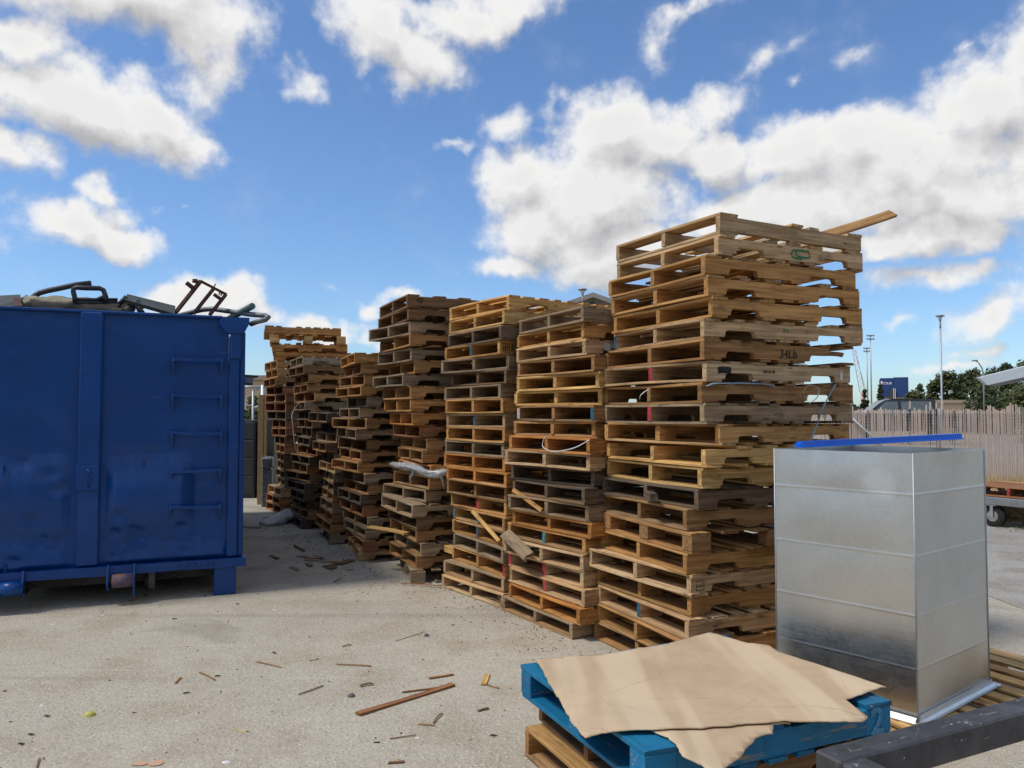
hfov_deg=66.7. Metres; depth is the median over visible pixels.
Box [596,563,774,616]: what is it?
wood pallet
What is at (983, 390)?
street lamp
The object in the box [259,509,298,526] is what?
plastic sheet
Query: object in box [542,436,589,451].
plastic strap
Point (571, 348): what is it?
wood pallet
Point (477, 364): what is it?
wood pallet
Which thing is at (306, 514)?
wood pallet
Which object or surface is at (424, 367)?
wood pallet
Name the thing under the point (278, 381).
wood pallet
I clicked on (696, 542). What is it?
wood pallet
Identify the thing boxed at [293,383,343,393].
wood pallet
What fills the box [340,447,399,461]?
wood pallet
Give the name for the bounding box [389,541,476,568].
wood pallet
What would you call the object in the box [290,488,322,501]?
wood pallet
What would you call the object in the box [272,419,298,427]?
wood pallet
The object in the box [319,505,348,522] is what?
wood pallet
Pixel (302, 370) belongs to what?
wood pallet
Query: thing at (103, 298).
seat frame
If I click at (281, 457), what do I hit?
wood pallet
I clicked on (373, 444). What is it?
wood pallet
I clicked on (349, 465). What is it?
wood pallet
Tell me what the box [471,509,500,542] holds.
broken board
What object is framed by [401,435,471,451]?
wood pallet
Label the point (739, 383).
plastic strap
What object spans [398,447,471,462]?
wood pallet
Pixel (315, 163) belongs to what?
sky
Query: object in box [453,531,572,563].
wood pallet
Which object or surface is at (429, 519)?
wood pallet
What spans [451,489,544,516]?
wood pallet
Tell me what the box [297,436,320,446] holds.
wood pallet
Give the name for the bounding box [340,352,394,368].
wood pallet
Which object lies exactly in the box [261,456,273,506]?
grey machine
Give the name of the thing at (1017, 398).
tree
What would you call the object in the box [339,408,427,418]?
wood pallet
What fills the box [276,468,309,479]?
wood pallet
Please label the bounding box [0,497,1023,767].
pavement
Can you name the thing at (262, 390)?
gate frame
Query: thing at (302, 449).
wood pallet
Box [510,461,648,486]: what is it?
wood pallet
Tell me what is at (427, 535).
wood pallet
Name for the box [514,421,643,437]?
wood pallet
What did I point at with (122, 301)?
metal bracket
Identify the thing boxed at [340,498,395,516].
wood pallet
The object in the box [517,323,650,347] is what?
wood pallet
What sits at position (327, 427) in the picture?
wood pallet
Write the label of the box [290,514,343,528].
wood pallet
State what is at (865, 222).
broken board
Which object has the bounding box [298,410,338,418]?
wood pallet
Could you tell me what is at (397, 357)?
wood pallet
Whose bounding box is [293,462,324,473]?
wood pallet
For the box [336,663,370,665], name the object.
wood splinter
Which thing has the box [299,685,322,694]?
wood splinter
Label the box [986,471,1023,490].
dry grass
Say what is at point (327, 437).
wood pallet
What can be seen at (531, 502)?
broken board
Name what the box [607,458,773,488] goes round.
wood pallet
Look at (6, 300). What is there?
scrap sheet
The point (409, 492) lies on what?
wood pallet
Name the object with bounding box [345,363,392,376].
wood pallet
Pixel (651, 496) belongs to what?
broken board
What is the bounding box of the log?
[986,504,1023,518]
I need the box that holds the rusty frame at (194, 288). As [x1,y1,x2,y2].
[175,279,227,314]
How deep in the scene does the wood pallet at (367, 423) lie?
8.85 m
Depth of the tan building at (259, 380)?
52.02 m
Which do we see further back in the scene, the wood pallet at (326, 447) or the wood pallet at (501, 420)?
the wood pallet at (326, 447)
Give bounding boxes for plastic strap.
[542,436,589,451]
[706,382,775,387]
[803,385,818,403]
[809,383,835,440]
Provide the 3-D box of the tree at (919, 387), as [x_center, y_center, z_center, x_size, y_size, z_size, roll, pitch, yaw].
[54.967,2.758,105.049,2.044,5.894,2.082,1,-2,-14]
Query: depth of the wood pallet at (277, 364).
12.64 m
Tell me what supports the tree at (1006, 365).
on the ground at (962, 434)
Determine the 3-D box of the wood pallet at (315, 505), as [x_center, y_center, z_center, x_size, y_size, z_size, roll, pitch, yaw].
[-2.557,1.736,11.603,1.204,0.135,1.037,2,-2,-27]
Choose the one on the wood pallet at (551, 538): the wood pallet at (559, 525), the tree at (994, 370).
the wood pallet at (559, 525)
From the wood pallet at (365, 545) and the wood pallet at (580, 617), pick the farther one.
the wood pallet at (365, 545)
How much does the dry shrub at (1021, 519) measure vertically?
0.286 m
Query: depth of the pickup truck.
33.74 m
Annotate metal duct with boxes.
[773,445,1001,724]
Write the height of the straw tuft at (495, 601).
0.134 m
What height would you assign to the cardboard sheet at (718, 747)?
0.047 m
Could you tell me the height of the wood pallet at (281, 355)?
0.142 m
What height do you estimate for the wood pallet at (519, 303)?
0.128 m
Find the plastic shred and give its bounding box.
[409,470,444,487]
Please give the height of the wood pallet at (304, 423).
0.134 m
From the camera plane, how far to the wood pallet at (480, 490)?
6.96 m
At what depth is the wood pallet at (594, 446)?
5.94 m
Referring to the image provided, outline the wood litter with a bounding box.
[0,525,610,767]
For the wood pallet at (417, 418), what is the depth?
7.67 m
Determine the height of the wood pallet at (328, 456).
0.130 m
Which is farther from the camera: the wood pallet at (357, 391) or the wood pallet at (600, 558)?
the wood pallet at (357, 391)
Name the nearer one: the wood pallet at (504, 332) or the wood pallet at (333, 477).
the wood pallet at (504, 332)
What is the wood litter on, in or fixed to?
on the pavement
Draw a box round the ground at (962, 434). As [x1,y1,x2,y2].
[278,418,1021,520]
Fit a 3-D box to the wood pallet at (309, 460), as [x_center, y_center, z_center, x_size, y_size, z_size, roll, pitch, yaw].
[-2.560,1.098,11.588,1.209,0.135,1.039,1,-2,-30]
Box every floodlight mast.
[863,347,869,406]
[866,335,874,403]
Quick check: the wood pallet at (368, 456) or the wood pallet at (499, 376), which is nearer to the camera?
the wood pallet at (499, 376)
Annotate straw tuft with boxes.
[391,565,406,573]
[484,595,502,607]
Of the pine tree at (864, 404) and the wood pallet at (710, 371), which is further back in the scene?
the pine tree at (864, 404)
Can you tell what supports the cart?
on the road at (1005, 553)
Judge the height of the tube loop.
0.220 m
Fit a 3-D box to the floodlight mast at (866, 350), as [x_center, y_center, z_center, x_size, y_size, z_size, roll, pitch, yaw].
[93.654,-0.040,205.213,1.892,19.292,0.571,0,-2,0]
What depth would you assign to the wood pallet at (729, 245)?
5.07 m
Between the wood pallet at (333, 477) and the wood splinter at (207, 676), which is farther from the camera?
the wood pallet at (333, 477)
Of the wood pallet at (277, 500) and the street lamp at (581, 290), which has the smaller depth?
the wood pallet at (277, 500)
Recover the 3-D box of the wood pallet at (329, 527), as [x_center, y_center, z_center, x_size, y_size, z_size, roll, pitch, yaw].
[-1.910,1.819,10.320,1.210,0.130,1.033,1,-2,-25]
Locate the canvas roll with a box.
[21,295,135,311]
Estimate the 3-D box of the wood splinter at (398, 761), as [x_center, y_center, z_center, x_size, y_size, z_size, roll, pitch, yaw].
[-0.532,1.734,3.573,0.085,0.007,0.015,0,-2,-9]
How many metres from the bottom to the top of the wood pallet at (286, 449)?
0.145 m
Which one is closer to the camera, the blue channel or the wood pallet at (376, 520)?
the blue channel
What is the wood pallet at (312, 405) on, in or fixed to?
on the wood pallet at (303, 414)
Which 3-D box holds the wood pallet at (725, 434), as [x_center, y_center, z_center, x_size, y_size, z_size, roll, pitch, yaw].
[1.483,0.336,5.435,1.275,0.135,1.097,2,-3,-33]
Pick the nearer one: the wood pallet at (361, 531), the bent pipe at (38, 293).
the bent pipe at (38, 293)
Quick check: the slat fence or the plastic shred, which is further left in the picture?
the plastic shred
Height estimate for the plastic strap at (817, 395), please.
0.120 m
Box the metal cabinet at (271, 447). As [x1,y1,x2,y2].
[267,419,278,484]
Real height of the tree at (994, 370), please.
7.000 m
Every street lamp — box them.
[578,288,586,302]
[935,315,944,400]
[972,360,985,424]
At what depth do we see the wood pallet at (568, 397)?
6.12 m
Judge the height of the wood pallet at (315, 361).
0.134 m
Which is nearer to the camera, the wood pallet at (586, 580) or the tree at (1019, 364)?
the wood pallet at (586, 580)
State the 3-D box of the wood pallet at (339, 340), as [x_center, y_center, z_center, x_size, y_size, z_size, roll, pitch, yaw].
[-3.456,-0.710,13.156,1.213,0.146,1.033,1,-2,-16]
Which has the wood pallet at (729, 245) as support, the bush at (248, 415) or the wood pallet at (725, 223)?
the wood pallet at (725, 223)
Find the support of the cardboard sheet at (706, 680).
on the wood pallet at (647, 749)
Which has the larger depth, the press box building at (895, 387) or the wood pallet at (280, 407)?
the press box building at (895, 387)
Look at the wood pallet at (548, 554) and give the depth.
5.94 m
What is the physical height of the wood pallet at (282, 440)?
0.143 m
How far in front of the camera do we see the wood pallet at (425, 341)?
7.72 m
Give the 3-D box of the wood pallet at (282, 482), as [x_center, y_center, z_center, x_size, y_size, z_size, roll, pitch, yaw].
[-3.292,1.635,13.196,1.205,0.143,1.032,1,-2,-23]
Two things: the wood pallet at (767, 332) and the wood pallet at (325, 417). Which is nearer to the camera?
the wood pallet at (767, 332)
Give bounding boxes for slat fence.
[811,401,1023,480]
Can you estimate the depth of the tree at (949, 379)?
77.69 m
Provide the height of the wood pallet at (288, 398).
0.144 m
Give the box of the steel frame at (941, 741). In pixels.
[816,697,1023,767]
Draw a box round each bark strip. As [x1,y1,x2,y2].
[304,559,338,562]
[334,559,353,564]
[401,583,441,585]
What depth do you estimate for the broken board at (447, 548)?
7.41 m
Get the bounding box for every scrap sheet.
[0,294,21,305]
[13,297,22,306]
[124,294,174,313]
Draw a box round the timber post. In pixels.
[257,395,266,504]
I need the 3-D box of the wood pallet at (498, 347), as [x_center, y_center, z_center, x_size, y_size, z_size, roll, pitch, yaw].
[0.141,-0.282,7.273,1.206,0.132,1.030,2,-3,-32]
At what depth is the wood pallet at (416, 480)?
7.85 m
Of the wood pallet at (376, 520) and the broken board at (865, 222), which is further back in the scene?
the wood pallet at (376, 520)
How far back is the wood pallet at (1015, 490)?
11.18 m
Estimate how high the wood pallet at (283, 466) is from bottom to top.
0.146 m
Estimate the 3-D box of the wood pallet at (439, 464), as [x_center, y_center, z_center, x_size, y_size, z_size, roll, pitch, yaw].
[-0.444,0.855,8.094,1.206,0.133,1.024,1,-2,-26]
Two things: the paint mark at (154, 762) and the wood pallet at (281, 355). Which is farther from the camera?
the wood pallet at (281, 355)
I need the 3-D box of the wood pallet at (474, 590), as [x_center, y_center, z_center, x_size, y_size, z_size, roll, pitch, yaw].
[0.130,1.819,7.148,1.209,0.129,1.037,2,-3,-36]
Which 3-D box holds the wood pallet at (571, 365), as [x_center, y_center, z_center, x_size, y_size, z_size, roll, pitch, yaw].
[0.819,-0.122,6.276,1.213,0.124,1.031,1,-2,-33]
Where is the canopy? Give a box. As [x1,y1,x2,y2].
[977,366,1023,386]
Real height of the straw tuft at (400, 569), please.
0.116 m
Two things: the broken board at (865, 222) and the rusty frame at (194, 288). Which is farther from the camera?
the rusty frame at (194, 288)
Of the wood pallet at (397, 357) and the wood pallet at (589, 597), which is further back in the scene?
the wood pallet at (397, 357)
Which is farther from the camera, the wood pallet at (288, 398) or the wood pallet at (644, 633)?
the wood pallet at (288, 398)
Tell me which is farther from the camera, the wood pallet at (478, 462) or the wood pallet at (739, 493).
the wood pallet at (478, 462)
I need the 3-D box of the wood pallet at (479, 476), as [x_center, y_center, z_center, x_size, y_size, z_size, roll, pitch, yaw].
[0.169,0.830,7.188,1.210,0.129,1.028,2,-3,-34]
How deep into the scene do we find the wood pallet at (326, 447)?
9.73 m
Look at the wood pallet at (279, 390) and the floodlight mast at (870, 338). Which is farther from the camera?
the floodlight mast at (870, 338)
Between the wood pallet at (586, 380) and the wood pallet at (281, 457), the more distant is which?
the wood pallet at (281, 457)
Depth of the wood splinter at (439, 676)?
4.74 m
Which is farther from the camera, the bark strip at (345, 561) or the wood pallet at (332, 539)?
the wood pallet at (332, 539)
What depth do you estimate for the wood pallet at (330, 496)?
10.03 m
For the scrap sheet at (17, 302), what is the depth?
6.57 m
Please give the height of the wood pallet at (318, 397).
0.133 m
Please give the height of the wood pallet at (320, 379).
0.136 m
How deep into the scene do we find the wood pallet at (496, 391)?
6.96 m
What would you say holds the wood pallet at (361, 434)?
on the wood pallet at (373, 444)
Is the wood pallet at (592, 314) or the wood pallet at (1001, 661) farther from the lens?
the wood pallet at (592, 314)
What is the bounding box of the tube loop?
[178,306,270,325]
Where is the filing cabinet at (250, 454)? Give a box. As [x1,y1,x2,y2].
[243,420,257,497]
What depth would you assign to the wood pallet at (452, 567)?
6.86 m
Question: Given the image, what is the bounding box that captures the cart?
[986,496,1023,526]
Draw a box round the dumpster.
[0,306,248,598]
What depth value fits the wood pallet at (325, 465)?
10.04 m
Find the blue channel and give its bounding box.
[792,433,963,447]
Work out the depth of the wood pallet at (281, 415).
12.95 m
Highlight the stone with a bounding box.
[348,693,354,697]
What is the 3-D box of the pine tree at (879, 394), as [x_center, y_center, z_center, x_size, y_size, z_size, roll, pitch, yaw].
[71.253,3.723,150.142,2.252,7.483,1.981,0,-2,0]
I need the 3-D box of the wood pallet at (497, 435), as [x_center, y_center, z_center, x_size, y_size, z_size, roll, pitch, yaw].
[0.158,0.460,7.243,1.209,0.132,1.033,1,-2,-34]
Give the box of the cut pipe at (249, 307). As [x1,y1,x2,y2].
[227,303,255,316]
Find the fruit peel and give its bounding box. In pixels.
[84,711,95,716]
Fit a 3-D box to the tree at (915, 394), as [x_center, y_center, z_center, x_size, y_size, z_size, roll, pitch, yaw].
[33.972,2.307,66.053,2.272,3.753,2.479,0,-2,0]
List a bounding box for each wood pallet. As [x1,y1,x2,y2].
[264,325,340,341]
[264,377,319,387]
[265,360,289,370]
[265,394,293,402]
[265,403,321,411]
[266,369,292,378]
[266,386,319,394]
[266,493,292,505]
[266,501,293,512]
[267,411,298,419]
[268,484,289,496]
[270,334,345,346]
[272,343,347,355]
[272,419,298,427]
[272,428,301,436]
[273,351,350,360]
[275,435,297,444]
[276,444,298,453]
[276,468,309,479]
[277,452,290,461]
[277,476,308,488]
[278,461,292,470]
[283,469,325,482]
[287,479,322,492]
[288,365,373,376]
[290,356,342,367]
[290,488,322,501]
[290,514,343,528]
[291,453,324,465]
[291,504,319,519]
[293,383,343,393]
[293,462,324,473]
[293,497,319,509]
[294,374,344,384]
[294,392,354,401]
[294,401,377,410]
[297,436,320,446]
[297,444,339,455]
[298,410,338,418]
[298,419,322,428]
[301,428,320,436]
[308,412,373,422]
[313,441,365,452]
[315,514,345,533]
[316,432,374,442]
[319,460,341,473]
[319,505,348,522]
[320,496,379,512]
[321,423,364,432]
[321,450,340,461]
[322,486,339,503]
[323,478,344,493]
[323,530,347,544]
[325,471,343,482]
[331,457,399,472]
[332,418,438,428]
[336,385,394,397]
[337,428,443,439]
[337,438,400,450]
[337,487,401,505]
[339,375,387,386]
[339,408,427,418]
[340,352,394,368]
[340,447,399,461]
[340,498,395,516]
[342,468,427,484]
[343,509,390,527]
[343,517,394,539]
[344,478,401,494]
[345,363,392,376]
[346,530,395,551]
[347,396,383,407]
[348,536,398,560]
[369,321,470,341]
[373,373,476,387]
[378,307,470,327]
[378,348,471,365]
[379,294,485,317]
[379,333,468,352]
[381,493,493,517]
[382,386,469,399]
[382,483,503,502]
[384,399,481,411]
[388,502,475,528]
[389,360,473,374]
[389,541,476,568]
[390,412,472,424]
[390,519,475,542]
[393,424,471,437]
[393,471,473,489]
[395,529,476,556]
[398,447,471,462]
[398,459,502,477]
[400,554,470,582]
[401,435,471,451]
[441,354,550,373]
[442,571,539,607]
[443,452,575,471]
[443,556,538,592]
[444,384,554,399]
[445,340,536,361]
[445,398,591,413]
[445,427,550,442]
[445,439,578,457]
[446,413,551,427]
[446,465,586,487]
[447,478,544,501]
[448,325,518,347]
[449,295,610,320]
[449,309,578,333]
[451,369,556,386]
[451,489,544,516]
[452,517,541,545]
[452,543,570,577]
[453,504,546,531]
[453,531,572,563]
[502,589,633,639]
[504,447,687,471]
[504,535,630,571]
[508,435,654,454]
[508,492,665,522]
[508,518,636,554]
[508,550,632,587]
[509,564,637,606]
[509,579,676,625]
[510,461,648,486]
[511,477,643,504]
[511,503,708,538]
[514,389,646,405]
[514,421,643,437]
[516,339,647,362]
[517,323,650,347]
[517,355,646,376]
[517,371,648,391]
[517,405,647,421]
[519,305,655,334]
[520,635,891,767]
[524,723,815,767]
[539,709,859,767]
[589,545,774,596]
[593,617,775,650]
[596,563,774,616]
[596,595,775,648]
[598,582,775,638]
[599,527,774,574]
[601,475,773,510]
[601,492,773,530]
[603,360,849,386]
[603,510,774,554]
[604,403,853,423]
[605,338,853,368]
[605,382,853,404]
[605,422,849,445]
[607,442,795,467]
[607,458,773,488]
[608,254,855,300]
[611,275,859,315]
[612,296,861,333]
[614,318,862,349]
[616,212,861,270]
[616,234,862,281]
[846,647,1023,740]
[986,481,1023,498]
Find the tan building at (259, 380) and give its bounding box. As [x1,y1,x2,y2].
[245,375,300,434]
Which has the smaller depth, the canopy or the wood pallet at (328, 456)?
the wood pallet at (328, 456)
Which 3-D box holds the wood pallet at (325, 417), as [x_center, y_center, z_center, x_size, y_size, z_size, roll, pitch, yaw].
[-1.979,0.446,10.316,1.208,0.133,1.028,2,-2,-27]
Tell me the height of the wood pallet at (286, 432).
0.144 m
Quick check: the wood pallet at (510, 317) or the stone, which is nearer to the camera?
the stone
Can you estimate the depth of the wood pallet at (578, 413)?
5.99 m
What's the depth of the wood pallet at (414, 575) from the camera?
7.45 m
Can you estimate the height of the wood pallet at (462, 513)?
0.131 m
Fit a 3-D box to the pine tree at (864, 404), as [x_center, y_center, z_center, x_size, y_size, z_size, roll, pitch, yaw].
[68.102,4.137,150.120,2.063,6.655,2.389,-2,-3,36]
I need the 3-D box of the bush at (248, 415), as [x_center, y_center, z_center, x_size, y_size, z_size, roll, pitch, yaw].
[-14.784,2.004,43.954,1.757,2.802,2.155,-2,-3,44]
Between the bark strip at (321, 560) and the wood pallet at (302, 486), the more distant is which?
the wood pallet at (302, 486)
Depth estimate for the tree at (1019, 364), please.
88.13 m
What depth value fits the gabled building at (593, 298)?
46.24 m
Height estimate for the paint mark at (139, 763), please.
0.001 m
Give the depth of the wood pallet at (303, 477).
11.30 m
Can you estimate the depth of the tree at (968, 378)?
79.51 m
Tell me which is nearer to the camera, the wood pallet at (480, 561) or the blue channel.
the blue channel
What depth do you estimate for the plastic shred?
7.36 m
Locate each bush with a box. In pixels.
[244,395,257,419]
[962,380,1022,433]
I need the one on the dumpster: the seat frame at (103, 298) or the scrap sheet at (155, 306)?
the scrap sheet at (155, 306)
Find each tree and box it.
[859,389,869,409]
[876,384,884,400]
[901,389,923,431]
[915,383,924,394]
[923,369,969,399]
[949,367,996,415]
[984,366,1021,416]
[985,382,1023,434]
[998,362,1017,389]
[1009,359,1023,395]
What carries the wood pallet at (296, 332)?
on the wood pallet at (339, 340)
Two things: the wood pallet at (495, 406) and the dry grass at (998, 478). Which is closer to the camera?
the wood pallet at (495, 406)
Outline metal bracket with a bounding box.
[118,295,144,311]
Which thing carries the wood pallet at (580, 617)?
on the wood pallet at (543, 619)
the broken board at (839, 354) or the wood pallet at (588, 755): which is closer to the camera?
the wood pallet at (588, 755)
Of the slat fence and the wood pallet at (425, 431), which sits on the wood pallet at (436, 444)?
the wood pallet at (425, 431)
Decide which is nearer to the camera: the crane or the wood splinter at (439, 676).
the wood splinter at (439, 676)
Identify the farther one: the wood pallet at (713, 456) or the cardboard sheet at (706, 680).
the wood pallet at (713, 456)
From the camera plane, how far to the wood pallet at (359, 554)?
8.57 m
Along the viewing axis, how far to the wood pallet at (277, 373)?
12.67 m
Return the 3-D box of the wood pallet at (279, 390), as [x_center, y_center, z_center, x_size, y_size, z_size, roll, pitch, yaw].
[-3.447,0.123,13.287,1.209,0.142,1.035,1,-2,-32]
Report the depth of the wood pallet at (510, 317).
6.84 m
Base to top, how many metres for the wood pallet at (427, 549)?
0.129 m
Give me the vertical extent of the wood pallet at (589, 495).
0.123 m
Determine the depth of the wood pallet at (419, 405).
7.83 m
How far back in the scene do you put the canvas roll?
6.86 m
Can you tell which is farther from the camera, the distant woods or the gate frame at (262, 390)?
the distant woods
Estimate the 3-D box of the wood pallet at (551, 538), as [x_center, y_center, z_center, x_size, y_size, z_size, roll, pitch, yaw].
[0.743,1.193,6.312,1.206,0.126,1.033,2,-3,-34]
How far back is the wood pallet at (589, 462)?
5.99 m
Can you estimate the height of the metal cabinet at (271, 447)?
1.500 m
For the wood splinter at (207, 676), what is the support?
on the pavement
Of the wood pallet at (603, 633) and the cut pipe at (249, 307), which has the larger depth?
the cut pipe at (249, 307)
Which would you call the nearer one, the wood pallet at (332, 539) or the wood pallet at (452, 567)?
the wood pallet at (452, 567)
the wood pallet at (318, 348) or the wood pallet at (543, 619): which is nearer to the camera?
the wood pallet at (543, 619)
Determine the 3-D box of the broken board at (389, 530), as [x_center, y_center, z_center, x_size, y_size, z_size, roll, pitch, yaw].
[-1.257,1.477,7.882,0.497,0.023,0.097,3,-1,31]
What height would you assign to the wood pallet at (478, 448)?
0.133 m
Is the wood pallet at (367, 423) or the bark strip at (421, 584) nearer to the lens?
the bark strip at (421, 584)
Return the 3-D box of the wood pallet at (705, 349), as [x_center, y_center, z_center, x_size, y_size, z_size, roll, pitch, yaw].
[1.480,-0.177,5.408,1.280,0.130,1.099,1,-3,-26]
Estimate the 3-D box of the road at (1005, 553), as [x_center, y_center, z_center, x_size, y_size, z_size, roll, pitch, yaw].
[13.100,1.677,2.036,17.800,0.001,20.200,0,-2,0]
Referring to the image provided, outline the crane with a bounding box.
[852,349,865,409]
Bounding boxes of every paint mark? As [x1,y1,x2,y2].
[132,761,146,764]
[148,760,163,765]
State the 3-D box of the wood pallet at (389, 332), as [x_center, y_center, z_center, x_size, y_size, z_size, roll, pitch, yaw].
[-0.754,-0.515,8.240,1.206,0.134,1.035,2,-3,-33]
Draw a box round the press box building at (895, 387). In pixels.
[879,377,908,398]
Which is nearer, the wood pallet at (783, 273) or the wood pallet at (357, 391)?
the wood pallet at (783, 273)
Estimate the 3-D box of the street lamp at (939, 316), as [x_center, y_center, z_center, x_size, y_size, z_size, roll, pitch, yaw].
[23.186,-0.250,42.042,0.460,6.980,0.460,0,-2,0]
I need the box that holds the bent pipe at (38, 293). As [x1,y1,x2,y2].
[31,281,91,296]
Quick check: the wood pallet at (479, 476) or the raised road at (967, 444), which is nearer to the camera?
the wood pallet at (479, 476)
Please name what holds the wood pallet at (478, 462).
on the wood pallet at (479, 476)
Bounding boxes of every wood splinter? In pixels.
[199,672,215,680]
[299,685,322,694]
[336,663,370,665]
[387,760,403,763]
[402,687,435,692]
[428,673,453,678]
[481,673,489,684]
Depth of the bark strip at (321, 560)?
8.40 m
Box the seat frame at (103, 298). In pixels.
[71,285,117,303]
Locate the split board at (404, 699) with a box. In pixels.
[355,682,454,715]
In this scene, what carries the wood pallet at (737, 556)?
on the wood pallet at (600, 558)
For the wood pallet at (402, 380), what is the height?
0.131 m
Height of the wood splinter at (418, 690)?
0.009 m
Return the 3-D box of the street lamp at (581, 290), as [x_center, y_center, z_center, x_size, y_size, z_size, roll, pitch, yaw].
[3.462,-0.800,38.060,0.460,7.768,0.460,0,-2,0]
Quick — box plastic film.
[389,461,445,478]
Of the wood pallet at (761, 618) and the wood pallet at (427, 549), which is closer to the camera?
the wood pallet at (761, 618)
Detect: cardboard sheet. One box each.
[535,632,886,737]
[651,721,790,767]
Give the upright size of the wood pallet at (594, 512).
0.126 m
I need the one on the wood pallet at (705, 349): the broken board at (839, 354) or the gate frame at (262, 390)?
the broken board at (839, 354)
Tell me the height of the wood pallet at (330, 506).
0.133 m
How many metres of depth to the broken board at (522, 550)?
6.13 m
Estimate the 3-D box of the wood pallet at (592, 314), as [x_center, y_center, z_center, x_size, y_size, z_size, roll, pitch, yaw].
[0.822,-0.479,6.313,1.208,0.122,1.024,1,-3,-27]
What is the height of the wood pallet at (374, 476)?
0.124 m
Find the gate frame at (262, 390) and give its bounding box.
[245,385,265,419]
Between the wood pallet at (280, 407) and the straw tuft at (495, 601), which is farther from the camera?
the wood pallet at (280, 407)
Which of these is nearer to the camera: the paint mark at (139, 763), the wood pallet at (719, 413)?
the paint mark at (139, 763)
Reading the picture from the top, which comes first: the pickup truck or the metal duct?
the pickup truck
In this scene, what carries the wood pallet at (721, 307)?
on the wood pallet at (767, 332)
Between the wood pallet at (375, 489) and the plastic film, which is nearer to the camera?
the plastic film
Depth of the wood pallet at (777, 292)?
5.04 m
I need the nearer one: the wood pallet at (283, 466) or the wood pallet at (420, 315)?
the wood pallet at (420, 315)
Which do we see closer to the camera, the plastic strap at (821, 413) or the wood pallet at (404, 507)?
the plastic strap at (821, 413)
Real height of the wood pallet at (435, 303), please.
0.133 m
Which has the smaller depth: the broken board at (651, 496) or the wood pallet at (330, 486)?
the broken board at (651, 496)
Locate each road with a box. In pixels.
[752,435,1021,466]
[987,526,1023,608]
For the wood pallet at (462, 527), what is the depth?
6.96 m
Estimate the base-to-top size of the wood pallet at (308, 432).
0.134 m
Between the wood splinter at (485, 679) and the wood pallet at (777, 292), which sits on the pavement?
the wood splinter at (485, 679)
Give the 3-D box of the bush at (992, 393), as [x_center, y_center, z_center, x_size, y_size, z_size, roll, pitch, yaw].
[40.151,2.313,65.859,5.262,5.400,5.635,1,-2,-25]
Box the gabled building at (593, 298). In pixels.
[570,292,611,305]
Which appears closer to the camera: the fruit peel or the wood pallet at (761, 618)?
the fruit peel
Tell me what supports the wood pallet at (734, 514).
on the wood pallet at (696, 542)
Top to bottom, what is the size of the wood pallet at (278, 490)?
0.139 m
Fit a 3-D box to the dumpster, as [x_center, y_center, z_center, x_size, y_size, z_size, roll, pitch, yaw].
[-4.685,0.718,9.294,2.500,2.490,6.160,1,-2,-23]
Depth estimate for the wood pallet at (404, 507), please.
7.64 m
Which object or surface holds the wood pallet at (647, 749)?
on the wood pallet at (588, 755)
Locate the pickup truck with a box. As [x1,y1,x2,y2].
[826,399,977,441]
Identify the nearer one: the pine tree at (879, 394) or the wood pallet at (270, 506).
the wood pallet at (270, 506)
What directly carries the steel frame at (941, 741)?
on the pavement
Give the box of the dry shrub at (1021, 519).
[1005,506,1023,523]
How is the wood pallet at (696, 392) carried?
on the wood pallet at (719, 413)
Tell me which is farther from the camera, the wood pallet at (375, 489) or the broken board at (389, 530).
the wood pallet at (375, 489)
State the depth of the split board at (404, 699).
4.34 m
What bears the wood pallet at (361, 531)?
on the wood pallet at (365, 545)
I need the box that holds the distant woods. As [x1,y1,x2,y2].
[815,404,860,417]
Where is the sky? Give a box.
[0,0,1023,407]
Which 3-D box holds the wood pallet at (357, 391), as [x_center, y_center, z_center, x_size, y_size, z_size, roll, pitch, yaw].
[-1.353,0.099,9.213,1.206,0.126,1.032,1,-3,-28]
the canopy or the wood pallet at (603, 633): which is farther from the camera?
the canopy
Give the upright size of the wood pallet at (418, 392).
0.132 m
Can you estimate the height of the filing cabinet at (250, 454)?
1.490 m
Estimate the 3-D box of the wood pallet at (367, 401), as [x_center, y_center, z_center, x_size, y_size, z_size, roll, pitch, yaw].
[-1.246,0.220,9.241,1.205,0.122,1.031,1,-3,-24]
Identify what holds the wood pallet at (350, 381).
on the wood pallet at (357, 391)
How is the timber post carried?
on the pavement
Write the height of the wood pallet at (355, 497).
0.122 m
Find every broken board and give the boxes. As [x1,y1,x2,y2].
[367,526,409,534]
[444,544,452,553]
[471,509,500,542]
[500,529,533,561]
[512,488,542,512]
[645,491,657,501]
[821,210,896,234]
[827,352,843,356]
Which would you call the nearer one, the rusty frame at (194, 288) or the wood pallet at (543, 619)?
the wood pallet at (543, 619)
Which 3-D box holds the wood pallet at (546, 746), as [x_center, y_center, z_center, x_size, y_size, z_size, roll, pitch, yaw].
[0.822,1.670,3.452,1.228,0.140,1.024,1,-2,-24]

